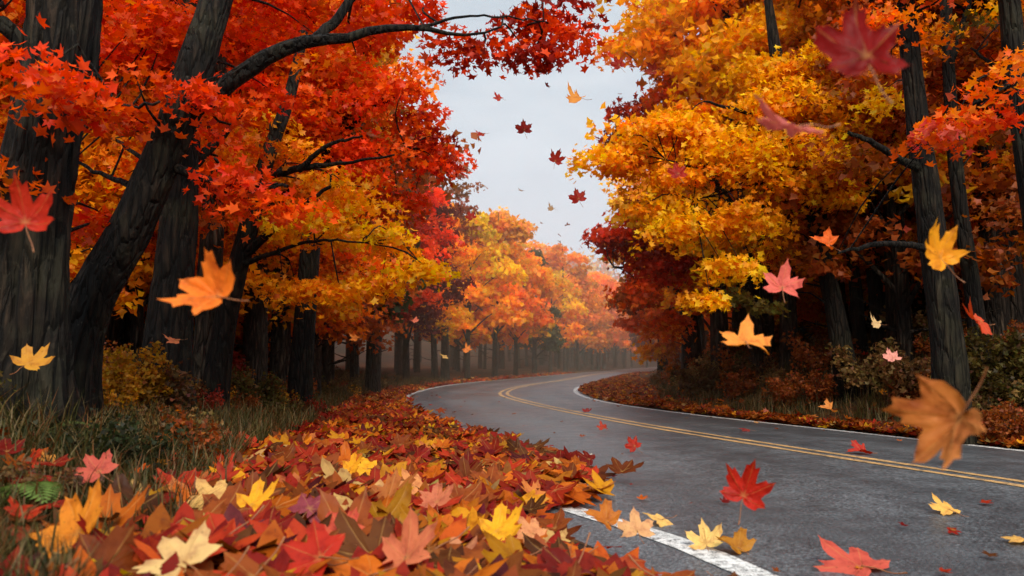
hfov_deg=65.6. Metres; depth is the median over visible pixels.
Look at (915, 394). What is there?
shrub
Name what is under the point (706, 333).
forest tree
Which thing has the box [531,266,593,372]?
forest tree
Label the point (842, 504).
road
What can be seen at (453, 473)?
fallen leaf
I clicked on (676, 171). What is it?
falling leaf
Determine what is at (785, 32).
maple tree
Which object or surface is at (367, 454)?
fallen leaf
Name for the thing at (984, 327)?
falling leaf
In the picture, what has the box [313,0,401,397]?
forest tree
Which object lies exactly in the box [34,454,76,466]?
fallen leaf
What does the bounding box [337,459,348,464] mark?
fallen leaf
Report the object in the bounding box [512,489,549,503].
fallen leaf
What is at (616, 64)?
falling leaf
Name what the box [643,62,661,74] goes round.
falling leaf
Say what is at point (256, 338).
forest tree
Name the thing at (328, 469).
fallen leaf
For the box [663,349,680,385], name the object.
shrub
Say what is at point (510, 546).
fallen leaf
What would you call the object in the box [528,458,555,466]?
fallen leaf
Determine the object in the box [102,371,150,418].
shrub
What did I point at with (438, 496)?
fallen leaf
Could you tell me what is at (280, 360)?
forest tree
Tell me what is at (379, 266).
forest tree
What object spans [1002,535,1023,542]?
fallen leaf
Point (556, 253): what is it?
forest tree
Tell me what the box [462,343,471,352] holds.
falling leaf
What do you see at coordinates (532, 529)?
fallen leaf
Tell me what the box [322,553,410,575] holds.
fallen leaf
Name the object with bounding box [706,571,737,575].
fallen leaf
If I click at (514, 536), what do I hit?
fallen leaf
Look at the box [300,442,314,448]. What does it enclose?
fallen leaf
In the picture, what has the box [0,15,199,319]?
forest tree
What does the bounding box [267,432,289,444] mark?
fallen leaf
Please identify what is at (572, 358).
forest tree
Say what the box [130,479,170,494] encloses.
fallen leaf
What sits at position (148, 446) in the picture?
shrub
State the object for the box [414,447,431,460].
fallen leaf
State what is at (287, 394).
shrub
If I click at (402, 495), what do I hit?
fallen leaf
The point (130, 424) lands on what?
shrub
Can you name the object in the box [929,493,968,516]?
fallen leaf
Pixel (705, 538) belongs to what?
fallen leaf
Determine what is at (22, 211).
falling leaf
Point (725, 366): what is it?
shrub
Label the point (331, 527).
fallen leaf
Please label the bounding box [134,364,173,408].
shrub
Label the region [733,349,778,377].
shrub
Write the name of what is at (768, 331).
forest tree
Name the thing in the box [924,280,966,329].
shrub
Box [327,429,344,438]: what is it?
fallen leaf
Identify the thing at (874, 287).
maple tree
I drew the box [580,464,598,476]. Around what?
fallen leaf
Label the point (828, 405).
falling leaf
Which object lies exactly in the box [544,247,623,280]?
woods
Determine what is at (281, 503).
fallen leaf
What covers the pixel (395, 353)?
forest tree
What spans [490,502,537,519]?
fallen leaf
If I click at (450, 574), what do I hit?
fallen leaf
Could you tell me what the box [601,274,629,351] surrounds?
forest tree
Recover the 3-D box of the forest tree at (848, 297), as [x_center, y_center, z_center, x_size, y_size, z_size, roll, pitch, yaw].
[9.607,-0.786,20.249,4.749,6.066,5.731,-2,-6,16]
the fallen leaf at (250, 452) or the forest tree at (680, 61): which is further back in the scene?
the forest tree at (680, 61)
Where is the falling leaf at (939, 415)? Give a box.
[882,367,987,470]
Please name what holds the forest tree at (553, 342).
on the ground at (424, 364)
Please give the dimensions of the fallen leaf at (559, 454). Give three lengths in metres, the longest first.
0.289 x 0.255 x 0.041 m
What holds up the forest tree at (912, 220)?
on the ground at (424, 364)
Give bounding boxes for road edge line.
[407,368,777,575]
[573,370,1023,450]
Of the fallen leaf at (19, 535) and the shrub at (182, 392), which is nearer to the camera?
the fallen leaf at (19, 535)
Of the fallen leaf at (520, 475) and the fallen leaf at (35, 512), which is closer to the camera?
the fallen leaf at (35, 512)
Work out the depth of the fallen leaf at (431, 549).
3.30 m
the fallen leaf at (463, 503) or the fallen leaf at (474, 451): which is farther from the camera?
the fallen leaf at (474, 451)
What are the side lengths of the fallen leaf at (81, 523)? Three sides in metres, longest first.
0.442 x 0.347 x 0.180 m
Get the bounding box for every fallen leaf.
[0,438,24,454]
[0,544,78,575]
[3,495,49,525]
[5,523,46,543]
[7,475,22,485]
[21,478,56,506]
[26,448,42,467]
[27,476,104,557]
[28,471,52,481]
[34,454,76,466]
[39,493,64,510]
[40,520,59,530]
[69,513,178,556]
[72,449,118,482]
[77,524,160,575]
[95,483,149,529]
[111,472,162,520]
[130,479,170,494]
[131,520,221,575]
[137,476,199,495]
[145,467,219,491]
[152,470,182,478]
[160,492,175,503]
[170,505,264,537]
[178,536,298,575]
[183,477,227,509]
[183,517,235,566]
[194,499,251,520]
[194,546,249,575]
[202,480,247,509]
[213,447,234,457]
[215,453,235,464]
[227,442,264,453]
[236,477,278,516]
[237,448,252,455]
[239,460,266,471]
[242,498,279,519]
[244,434,257,444]
[244,470,280,496]
[244,506,299,529]
[245,458,278,477]
[246,460,295,478]
[250,441,266,449]
[259,434,277,442]
[265,442,285,450]
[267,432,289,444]
[267,451,283,457]
[270,446,299,461]
[272,428,296,439]
[272,487,314,519]
[275,481,308,495]
[277,442,306,453]
[278,518,359,575]
[279,524,286,538]
[285,462,320,468]
[287,492,331,522]
[294,444,328,460]
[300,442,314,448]
[300,529,347,565]
[301,424,319,436]
[302,432,315,441]
[306,455,311,465]
[310,456,362,485]
[312,437,329,451]
[314,478,352,491]
[315,431,326,436]
[315,483,349,495]
[317,487,382,544]
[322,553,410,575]
[324,507,364,533]
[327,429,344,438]
[327,440,361,461]
[327,443,339,452]
[328,438,343,443]
[331,428,349,435]
[332,462,339,472]
[333,493,352,509]
[334,506,422,562]
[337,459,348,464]
[342,452,362,473]
[343,437,352,442]
[346,486,367,496]
[347,457,380,475]
[349,435,369,443]
[349,479,385,490]
[351,471,358,480]
[356,441,373,453]
[356,466,392,485]
[357,448,369,453]
[362,449,381,459]
[366,437,388,447]
[366,448,380,456]
[369,452,392,461]
[369,480,429,520]
[370,467,419,498]
[372,445,396,455]
[379,443,400,452]
[380,461,407,477]
[382,494,409,508]
[382,505,437,571]
[389,432,415,447]
[389,444,405,455]
[390,515,427,535]
[396,460,423,473]
[397,503,468,535]
[398,454,421,460]
[400,468,428,494]
[405,443,425,451]
[406,462,419,473]
[407,461,429,472]
[407,470,445,485]
[410,435,430,445]
[413,488,463,514]
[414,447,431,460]
[418,481,453,513]
[419,439,435,452]
[419,503,453,525]
[422,459,445,467]
[422,462,444,477]
[424,526,469,553]
[428,546,480,568]
[433,437,453,447]
[437,449,454,456]
[440,466,460,482]
[442,507,479,526]
[443,565,476,575]
[444,471,468,486]
[445,448,470,453]
[445,492,488,509]
[448,440,467,446]
[448,479,498,506]
[450,499,481,512]
[451,449,479,468]
[454,456,481,478]
[462,461,507,483]
[469,459,483,468]
[471,444,480,453]
[475,435,504,455]
[475,480,504,500]
[478,501,523,540]
[480,528,545,564]
[483,453,515,466]
[484,534,523,549]
[488,434,501,442]
[490,500,524,512]
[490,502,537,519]
[497,463,503,470]
[499,440,507,447]
[499,478,538,495]
[502,457,525,469]
[505,438,520,452]
[505,450,529,463]
[508,469,536,486]
[510,443,534,461]
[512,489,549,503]
[515,516,549,546]
[517,447,537,452]
[517,515,547,542]
[519,440,528,447]
[519,466,543,473]
[520,478,545,494]
[521,532,596,575]
[522,493,548,514]
[522,532,597,562]
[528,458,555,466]
[531,438,549,448]
[536,466,550,470]
[537,507,573,531]
[539,447,563,455]
[540,479,554,488]
[542,446,558,454]
[543,528,569,541]
[545,559,580,575]
[546,450,573,461]
[546,479,580,506]
[550,463,561,471]
[552,460,585,473]
[555,540,604,557]
[558,455,585,465]
[560,482,593,501]
[561,462,591,479]
[570,474,592,480]
[575,450,595,465]
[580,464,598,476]
[582,498,623,531]
[606,457,643,473]
[616,506,655,543]
[619,554,668,575]
[628,554,694,575]
[631,569,644,575]
[644,513,676,527]
[648,567,670,575]
[685,517,724,550]
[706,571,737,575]
[716,527,756,554]
[814,535,906,575]
[847,440,874,453]
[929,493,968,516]
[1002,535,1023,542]
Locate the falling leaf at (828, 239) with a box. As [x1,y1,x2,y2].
[809,228,839,250]
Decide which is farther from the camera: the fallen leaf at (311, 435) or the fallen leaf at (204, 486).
the fallen leaf at (311, 435)
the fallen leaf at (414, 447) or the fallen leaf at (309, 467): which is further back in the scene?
the fallen leaf at (414, 447)
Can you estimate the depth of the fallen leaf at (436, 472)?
5.92 m
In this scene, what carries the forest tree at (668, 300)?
on the ground at (424, 364)
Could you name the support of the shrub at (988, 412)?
on the ground at (424, 364)
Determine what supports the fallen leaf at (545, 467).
on the leaf litter at (385, 414)
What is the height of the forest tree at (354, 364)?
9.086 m
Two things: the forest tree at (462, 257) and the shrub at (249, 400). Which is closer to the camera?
the shrub at (249, 400)
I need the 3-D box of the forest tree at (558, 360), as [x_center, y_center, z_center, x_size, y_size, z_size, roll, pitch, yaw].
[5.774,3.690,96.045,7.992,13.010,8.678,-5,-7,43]
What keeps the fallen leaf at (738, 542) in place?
on the road
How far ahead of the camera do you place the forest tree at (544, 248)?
185.02 m
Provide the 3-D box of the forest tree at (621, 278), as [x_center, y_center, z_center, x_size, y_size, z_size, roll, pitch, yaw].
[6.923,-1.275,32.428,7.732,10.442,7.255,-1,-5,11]
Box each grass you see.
[0,347,447,575]
[647,327,1021,433]
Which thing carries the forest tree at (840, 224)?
on the ground at (424, 364)
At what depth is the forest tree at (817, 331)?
24.99 m
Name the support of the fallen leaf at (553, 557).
on the leaf litter at (385, 414)
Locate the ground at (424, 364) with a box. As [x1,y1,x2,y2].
[4,330,1023,575]
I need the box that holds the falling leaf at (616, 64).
[610,55,625,72]
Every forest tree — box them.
[0,0,25,124]
[0,0,255,168]
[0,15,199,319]
[6,0,371,284]
[8,18,281,360]
[72,58,225,341]
[104,91,119,356]
[117,226,235,345]
[117,288,130,350]
[157,1,392,357]
[193,147,372,357]
[194,145,407,367]
[227,27,378,232]
[231,0,481,327]
[243,0,319,388]
[268,174,422,385]
[269,2,395,387]
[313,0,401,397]
[321,85,426,382]
[335,163,435,382]
[346,304,425,369]
[365,14,439,391]
[380,127,467,375]
[385,190,476,380]
[388,225,463,374]
[390,328,437,369]
[394,328,409,371]
[402,310,436,368]
[411,201,492,380]
[414,306,435,372]
[420,265,494,371]
[428,306,488,371]
[428,337,455,369]
[429,158,487,379]
[436,210,533,379]
[449,291,513,368]
[460,208,554,376]
[478,343,481,368]
[482,241,567,374]
[489,206,538,368]
[498,261,527,368]
[505,337,539,365]
[512,247,566,373]
[517,232,544,367]
[530,264,575,361]
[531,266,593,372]
[536,243,549,254]
[543,243,603,371]
[554,343,569,366]
[557,273,593,368]
[558,273,612,370]
[561,273,573,362]
[568,332,596,358]
[571,282,613,369]
[574,347,590,365]
[580,311,613,366]
[584,0,845,379]
[587,271,626,369]
[590,170,709,323]
[595,0,759,384]
[595,274,628,368]
[598,128,705,357]
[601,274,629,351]
[606,349,608,361]
[611,324,631,367]
[611,339,635,358]
[617,338,640,367]
[621,336,637,367]
[624,309,709,341]
[627,311,657,342]
[627,331,654,347]
[637,166,775,325]
[653,155,868,319]
[666,0,834,368]
[670,306,709,330]
[670,325,707,348]
[687,0,915,318]
[694,256,825,345]
[700,0,839,372]
[731,0,1023,361]
[773,149,975,325]
[773,277,865,339]
[774,304,825,341]
[775,316,827,343]
[778,318,826,339]
[787,34,1023,317]
[800,271,960,335]
[815,285,959,320]
[818,0,914,351]
[851,0,1023,331]
[903,4,1023,292]
[904,0,938,321]
[919,0,1023,160]
[977,0,1010,338]
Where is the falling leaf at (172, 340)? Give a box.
[163,334,185,343]
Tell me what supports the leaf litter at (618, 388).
on the ground at (424, 364)
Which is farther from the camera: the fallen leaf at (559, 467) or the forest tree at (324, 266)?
the forest tree at (324, 266)
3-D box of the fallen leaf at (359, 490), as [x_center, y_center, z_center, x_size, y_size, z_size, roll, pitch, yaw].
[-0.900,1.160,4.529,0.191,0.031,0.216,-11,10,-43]
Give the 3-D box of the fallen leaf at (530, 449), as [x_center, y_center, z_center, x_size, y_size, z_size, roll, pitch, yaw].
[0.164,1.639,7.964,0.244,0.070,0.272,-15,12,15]
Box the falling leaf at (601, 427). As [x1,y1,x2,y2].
[596,421,607,429]
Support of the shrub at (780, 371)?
on the ground at (424, 364)
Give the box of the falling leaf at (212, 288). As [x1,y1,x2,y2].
[158,248,249,314]
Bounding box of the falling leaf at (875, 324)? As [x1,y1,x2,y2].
[870,312,882,327]
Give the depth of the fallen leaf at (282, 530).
3.11 m
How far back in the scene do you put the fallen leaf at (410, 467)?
5.93 m
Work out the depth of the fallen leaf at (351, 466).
5.43 m
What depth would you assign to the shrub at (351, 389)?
19.73 m
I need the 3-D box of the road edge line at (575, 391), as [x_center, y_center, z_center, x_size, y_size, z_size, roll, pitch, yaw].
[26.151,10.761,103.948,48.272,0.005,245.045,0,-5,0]
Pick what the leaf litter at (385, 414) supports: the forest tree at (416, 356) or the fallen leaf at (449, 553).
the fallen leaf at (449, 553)
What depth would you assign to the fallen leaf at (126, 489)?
3.62 m
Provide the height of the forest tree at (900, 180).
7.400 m
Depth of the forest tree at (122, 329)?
14.82 m
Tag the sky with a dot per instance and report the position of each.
(508, 161)
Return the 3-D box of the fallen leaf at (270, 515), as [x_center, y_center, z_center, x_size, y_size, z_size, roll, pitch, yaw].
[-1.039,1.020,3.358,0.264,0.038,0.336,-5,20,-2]
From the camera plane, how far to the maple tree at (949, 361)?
9.85 m
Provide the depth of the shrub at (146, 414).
7.17 m
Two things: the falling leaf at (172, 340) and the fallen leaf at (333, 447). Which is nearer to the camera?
the fallen leaf at (333, 447)
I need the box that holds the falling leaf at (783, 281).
[763,259,804,302]
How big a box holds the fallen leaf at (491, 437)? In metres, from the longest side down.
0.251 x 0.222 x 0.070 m
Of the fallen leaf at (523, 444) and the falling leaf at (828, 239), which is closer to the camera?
the falling leaf at (828, 239)
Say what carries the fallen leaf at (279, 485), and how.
on the leaf litter at (385, 414)
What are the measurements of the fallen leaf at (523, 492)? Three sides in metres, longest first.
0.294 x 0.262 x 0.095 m
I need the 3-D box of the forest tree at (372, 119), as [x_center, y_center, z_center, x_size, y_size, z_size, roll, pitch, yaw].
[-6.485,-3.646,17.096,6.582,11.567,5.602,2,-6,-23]
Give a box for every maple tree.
[0,0,187,433]
[70,0,616,423]
[84,0,298,417]
[122,0,304,388]
[200,30,461,415]
[230,0,478,410]
[565,0,905,403]
[580,198,741,394]
[590,0,746,348]
[605,279,680,375]
[714,0,863,281]
[809,0,1023,444]
[838,0,905,355]
[934,0,1023,386]
[949,0,1023,238]
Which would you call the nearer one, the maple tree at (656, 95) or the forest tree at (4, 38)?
the forest tree at (4, 38)
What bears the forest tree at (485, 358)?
on the ground at (424, 364)
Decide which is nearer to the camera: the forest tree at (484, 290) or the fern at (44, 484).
the fern at (44, 484)
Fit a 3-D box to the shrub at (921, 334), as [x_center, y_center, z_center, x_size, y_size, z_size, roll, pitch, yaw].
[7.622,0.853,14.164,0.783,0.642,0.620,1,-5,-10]
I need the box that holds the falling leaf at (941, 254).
[925,217,969,282]
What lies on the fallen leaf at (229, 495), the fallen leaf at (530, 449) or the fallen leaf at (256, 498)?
the fallen leaf at (256, 498)
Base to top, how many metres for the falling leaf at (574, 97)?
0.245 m
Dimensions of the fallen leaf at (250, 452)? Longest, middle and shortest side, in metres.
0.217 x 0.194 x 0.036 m
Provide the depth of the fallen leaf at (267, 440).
7.46 m
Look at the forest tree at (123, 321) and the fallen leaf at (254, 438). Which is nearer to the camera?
the fallen leaf at (254, 438)
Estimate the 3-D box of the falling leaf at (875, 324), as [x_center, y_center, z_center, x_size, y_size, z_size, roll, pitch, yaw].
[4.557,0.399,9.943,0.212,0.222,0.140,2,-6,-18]
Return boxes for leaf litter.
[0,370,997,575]
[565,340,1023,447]
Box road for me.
[405,367,1023,575]
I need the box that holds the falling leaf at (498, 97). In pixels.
[493,92,503,100]
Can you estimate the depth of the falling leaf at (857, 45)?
1.77 m
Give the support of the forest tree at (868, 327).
on the ground at (424, 364)
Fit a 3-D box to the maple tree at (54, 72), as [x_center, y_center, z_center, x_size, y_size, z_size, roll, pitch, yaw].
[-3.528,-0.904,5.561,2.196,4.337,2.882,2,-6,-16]
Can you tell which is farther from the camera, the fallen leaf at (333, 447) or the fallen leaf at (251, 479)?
the fallen leaf at (333, 447)
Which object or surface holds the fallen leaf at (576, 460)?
on the leaf litter at (385, 414)
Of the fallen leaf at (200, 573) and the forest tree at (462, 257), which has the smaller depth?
the fallen leaf at (200, 573)
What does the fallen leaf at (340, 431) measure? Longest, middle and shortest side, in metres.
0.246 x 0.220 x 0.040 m
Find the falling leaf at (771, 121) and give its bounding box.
[753,93,840,137]
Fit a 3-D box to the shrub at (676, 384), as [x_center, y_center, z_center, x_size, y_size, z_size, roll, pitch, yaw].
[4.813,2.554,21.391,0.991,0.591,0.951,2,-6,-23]
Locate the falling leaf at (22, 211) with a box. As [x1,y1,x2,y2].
[0,173,53,252]
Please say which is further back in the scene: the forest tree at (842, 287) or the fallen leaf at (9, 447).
the forest tree at (842, 287)
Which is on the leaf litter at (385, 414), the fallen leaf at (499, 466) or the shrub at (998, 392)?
the fallen leaf at (499, 466)
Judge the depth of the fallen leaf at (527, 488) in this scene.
5.47 m
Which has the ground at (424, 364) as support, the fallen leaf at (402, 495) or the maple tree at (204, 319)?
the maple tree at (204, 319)
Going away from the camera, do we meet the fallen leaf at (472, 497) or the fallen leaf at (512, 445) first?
the fallen leaf at (472, 497)
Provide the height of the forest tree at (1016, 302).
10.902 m
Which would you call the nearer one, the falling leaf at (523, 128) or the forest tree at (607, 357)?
the falling leaf at (523, 128)
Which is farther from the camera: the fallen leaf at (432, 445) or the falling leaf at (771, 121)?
the fallen leaf at (432, 445)
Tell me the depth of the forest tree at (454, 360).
65.44 m
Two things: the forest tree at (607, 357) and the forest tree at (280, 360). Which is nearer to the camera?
the forest tree at (280, 360)
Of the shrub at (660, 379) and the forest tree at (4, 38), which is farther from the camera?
the shrub at (660, 379)
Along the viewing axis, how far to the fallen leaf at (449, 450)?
7.89 m
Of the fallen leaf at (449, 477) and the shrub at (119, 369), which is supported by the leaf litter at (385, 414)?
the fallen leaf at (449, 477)
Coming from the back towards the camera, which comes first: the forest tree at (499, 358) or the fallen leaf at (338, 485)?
the forest tree at (499, 358)
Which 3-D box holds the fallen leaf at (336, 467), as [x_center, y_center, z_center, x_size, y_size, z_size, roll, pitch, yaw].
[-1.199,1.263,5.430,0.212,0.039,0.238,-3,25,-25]
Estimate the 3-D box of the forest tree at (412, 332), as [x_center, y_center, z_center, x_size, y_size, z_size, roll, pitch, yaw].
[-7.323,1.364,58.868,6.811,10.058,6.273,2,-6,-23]
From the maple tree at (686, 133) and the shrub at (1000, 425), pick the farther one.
the maple tree at (686, 133)
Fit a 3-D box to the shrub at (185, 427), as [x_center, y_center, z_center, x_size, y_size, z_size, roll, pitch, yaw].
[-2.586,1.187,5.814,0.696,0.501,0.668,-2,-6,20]
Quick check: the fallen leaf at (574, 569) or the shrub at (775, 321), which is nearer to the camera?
the fallen leaf at (574, 569)
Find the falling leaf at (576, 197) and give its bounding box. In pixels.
[568,188,586,206]
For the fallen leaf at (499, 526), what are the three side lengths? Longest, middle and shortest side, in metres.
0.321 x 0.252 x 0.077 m
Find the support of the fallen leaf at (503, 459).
on the leaf litter at (385, 414)
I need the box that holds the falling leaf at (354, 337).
[349,333,360,341]
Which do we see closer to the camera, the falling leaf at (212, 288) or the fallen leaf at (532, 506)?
the falling leaf at (212, 288)
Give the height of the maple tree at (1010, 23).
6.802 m
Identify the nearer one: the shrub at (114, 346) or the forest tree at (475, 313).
the shrub at (114, 346)
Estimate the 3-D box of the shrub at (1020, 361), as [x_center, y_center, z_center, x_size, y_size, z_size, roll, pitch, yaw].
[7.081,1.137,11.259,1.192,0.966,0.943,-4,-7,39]
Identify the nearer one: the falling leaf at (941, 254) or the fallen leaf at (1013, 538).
the falling leaf at (941, 254)
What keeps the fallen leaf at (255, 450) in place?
on the leaf litter at (385, 414)
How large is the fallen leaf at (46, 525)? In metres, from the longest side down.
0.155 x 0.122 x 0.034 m
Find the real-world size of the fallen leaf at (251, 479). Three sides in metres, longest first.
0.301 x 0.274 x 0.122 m
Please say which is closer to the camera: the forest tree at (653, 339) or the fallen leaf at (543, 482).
the fallen leaf at (543, 482)
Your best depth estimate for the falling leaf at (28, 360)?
4.61 m
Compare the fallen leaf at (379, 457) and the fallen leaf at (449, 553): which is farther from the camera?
the fallen leaf at (379, 457)
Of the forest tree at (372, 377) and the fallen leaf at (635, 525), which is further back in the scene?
the forest tree at (372, 377)
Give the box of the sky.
[381,0,701,281]
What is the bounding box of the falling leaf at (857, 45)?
[813,0,910,103]
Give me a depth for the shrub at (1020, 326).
11.89 m
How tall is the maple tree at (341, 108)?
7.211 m
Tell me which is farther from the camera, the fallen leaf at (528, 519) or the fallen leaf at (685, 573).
the fallen leaf at (528, 519)
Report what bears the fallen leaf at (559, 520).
on the leaf litter at (385, 414)
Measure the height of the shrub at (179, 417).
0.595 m
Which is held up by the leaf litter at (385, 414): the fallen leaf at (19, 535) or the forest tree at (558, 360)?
the fallen leaf at (19, 535)
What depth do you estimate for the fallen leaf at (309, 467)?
5.62 m
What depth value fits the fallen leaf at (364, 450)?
7.33 m
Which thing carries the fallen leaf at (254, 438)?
on the leaf litter at (385, 414)
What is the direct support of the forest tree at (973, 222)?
on the ground at (424, 364)
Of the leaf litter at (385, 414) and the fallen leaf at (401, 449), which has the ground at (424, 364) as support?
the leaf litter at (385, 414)
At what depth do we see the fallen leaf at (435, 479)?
5.65 m
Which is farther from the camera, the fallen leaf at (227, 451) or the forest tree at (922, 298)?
the forest tree at (922, 298)
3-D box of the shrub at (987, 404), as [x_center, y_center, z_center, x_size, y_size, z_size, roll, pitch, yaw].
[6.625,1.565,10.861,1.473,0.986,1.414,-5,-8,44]
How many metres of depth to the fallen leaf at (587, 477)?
6.11 m
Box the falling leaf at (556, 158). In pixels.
[548,148,565,164]
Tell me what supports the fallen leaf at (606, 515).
on the leaf litter at (385, 414)
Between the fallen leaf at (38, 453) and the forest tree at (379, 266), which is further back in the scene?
the forest tree at (379, 266)
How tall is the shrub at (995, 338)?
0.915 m
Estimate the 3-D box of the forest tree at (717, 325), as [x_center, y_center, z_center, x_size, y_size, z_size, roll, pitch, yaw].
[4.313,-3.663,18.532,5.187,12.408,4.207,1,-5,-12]
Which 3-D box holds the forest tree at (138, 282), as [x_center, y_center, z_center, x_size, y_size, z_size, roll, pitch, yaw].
[-6.103,-1.451,12.633,5.097,6.641,5.328,3,-6,-28]
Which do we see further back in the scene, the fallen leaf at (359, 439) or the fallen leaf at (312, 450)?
the fallen leaf at (359, 439)
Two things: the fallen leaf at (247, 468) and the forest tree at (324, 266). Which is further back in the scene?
the forest tree at (324, 266)
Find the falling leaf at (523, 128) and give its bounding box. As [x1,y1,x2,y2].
[515,120,531,137]
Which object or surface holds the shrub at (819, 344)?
on the ground at (424, 364)
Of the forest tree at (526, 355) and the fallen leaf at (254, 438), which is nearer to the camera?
the fallen leaf at (254, 438)
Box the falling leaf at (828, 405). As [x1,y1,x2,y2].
[818,398,836,411]
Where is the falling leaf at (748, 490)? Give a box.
[720,458,775,524]
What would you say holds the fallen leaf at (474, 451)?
on the leaf litter at (385, 414)
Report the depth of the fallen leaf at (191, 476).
4.26 m
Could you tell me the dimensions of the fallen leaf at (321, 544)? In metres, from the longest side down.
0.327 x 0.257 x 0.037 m
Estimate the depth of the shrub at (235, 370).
13.27 m
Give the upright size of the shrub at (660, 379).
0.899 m
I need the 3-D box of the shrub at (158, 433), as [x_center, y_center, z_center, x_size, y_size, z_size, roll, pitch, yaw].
[-2.530,1.057,5.206,0.675,0.541,0.704,-4,-7,37]
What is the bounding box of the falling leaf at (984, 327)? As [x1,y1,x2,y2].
[962,301,994,334]
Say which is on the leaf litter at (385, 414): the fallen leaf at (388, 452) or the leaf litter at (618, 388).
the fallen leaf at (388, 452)
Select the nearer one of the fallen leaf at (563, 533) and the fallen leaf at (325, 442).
the fallen leaf at (563, 533)
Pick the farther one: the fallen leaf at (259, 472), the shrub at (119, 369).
the shrub at (119, 369)
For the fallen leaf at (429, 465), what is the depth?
6.72 m
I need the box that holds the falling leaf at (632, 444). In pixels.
[625,436,641,452]
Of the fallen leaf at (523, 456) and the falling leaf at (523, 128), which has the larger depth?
the falling leaf at (523, 128)
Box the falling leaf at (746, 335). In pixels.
[719,313,772,354]
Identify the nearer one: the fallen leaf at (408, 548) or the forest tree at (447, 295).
the fallen leaf at (408, 548)
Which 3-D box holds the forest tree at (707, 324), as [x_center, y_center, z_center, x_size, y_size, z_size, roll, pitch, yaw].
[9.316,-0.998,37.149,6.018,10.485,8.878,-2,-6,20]
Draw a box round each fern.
[0,479,64,504]
[1,468,104,488]
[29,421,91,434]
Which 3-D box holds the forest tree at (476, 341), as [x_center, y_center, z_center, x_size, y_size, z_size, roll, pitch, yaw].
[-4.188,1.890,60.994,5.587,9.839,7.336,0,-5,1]
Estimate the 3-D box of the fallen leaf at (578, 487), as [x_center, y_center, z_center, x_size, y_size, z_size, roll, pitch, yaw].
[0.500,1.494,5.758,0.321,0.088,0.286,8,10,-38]
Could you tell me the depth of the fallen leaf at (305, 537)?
2.96 m
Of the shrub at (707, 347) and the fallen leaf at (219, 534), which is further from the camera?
the shrub at (707, 347)
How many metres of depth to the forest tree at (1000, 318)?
13.40 m
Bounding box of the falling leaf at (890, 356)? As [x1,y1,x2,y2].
[882,348,901,364]
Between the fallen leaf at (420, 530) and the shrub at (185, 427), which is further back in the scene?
the shrub at (185, 427)
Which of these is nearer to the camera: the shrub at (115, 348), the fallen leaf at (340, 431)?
the fallen leaf at (340, 431)
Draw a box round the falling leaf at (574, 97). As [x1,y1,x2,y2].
[566,83,591,102]
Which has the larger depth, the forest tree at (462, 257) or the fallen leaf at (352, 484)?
the forest tree at (462, 257)
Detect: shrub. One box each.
[0,370,16,401]
[0,456,83,521]
[6,404,144,473]
[40,414,185,479]
[76,408,195,469]
[102,341,179,415]
[102,342,146,412]
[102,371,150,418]
[104,340,117,362]
[106,340,127,353]
[129,360,198,413]
[130,395,213,426]
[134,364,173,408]
[139,418,220,460]
[143,407,226,450]
[144,398,222,467]
[194,375,210,395]
[196,379,236,404]
[197,384,224,415]
[230,371,287,406]
[230,390,261,411]
[231,361,252,394]
[231,364,241,379]
[232,345,246,373]
[249,386,304,416]
[278,385,298,405]
[285,393,326,412]
[313,378,318,395]
[321,378,346,393]
[323,384,361,395]
[335,365,343,375]
[335,371,360,388]
[381,378,386,385]
[651,369,662,384]
[655,369,669,384]
[661,368,670,383]
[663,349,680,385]
[668,369,678,388]
[668,375,678,390]
[672,364,712,400]
[677,365,725,397]
[684,356,710,368]
[689,354,727,388]
[702,335,709,360]
[711,342,778,377]
[715,367,759,399]
[727,351,751,378]
[729,327,777,355]
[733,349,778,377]
[756,362,799,386]
[761,370,804,408]
[769,375,804,391]
[774,320,778,340]
[780,326,860,374]
[796,369,838,404]
[798,331,813,344]
[810,336,829,351]
[824,337,913,396]
[857,353,875,377]
[875,343,930,405]
[878,300,927,347]
[888,367,930,399]
[913,324,928,339]
[913,324,966,358]
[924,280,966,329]
[930,372,1023,418]
[964,325,1023,395]
[970,365,1023,404]
[978,335,1023,382]
[978,360,1023,413]
[979,402,1023,433]
[981,398,1023,448]
[982,324,1023,358]
[998,319,1023,342]
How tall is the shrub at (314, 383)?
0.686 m
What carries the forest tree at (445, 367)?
on the ground at (424, 364)
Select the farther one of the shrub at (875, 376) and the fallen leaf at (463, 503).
the shrub at (875, 376)
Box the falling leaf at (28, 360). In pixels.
[9,343,54,374]
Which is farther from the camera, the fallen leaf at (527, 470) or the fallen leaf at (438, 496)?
the fallen leaf at (527, 470)
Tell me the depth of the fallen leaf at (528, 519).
3.94 m
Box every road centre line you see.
[498,368,1023,486]
[505,369,1023,481]
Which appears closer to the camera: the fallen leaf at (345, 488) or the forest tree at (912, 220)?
the fallen leaf at (345, 488)
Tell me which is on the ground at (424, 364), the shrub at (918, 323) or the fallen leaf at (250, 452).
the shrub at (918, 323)
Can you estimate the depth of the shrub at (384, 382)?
27.86 m
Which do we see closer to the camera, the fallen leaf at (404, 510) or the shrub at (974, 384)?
the fallen leaf at (404, 510)
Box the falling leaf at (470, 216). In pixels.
[465,210,476,221]
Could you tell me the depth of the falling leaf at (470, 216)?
12.19 m
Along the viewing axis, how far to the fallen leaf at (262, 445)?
6.80 m
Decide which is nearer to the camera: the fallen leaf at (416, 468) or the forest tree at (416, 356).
the fallen leaf at (416, 468)
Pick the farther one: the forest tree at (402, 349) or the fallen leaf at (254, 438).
the forest tree at (402, 349)
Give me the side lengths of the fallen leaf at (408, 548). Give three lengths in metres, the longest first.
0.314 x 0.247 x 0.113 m
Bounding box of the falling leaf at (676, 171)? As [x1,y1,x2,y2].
[667,161,686,181]

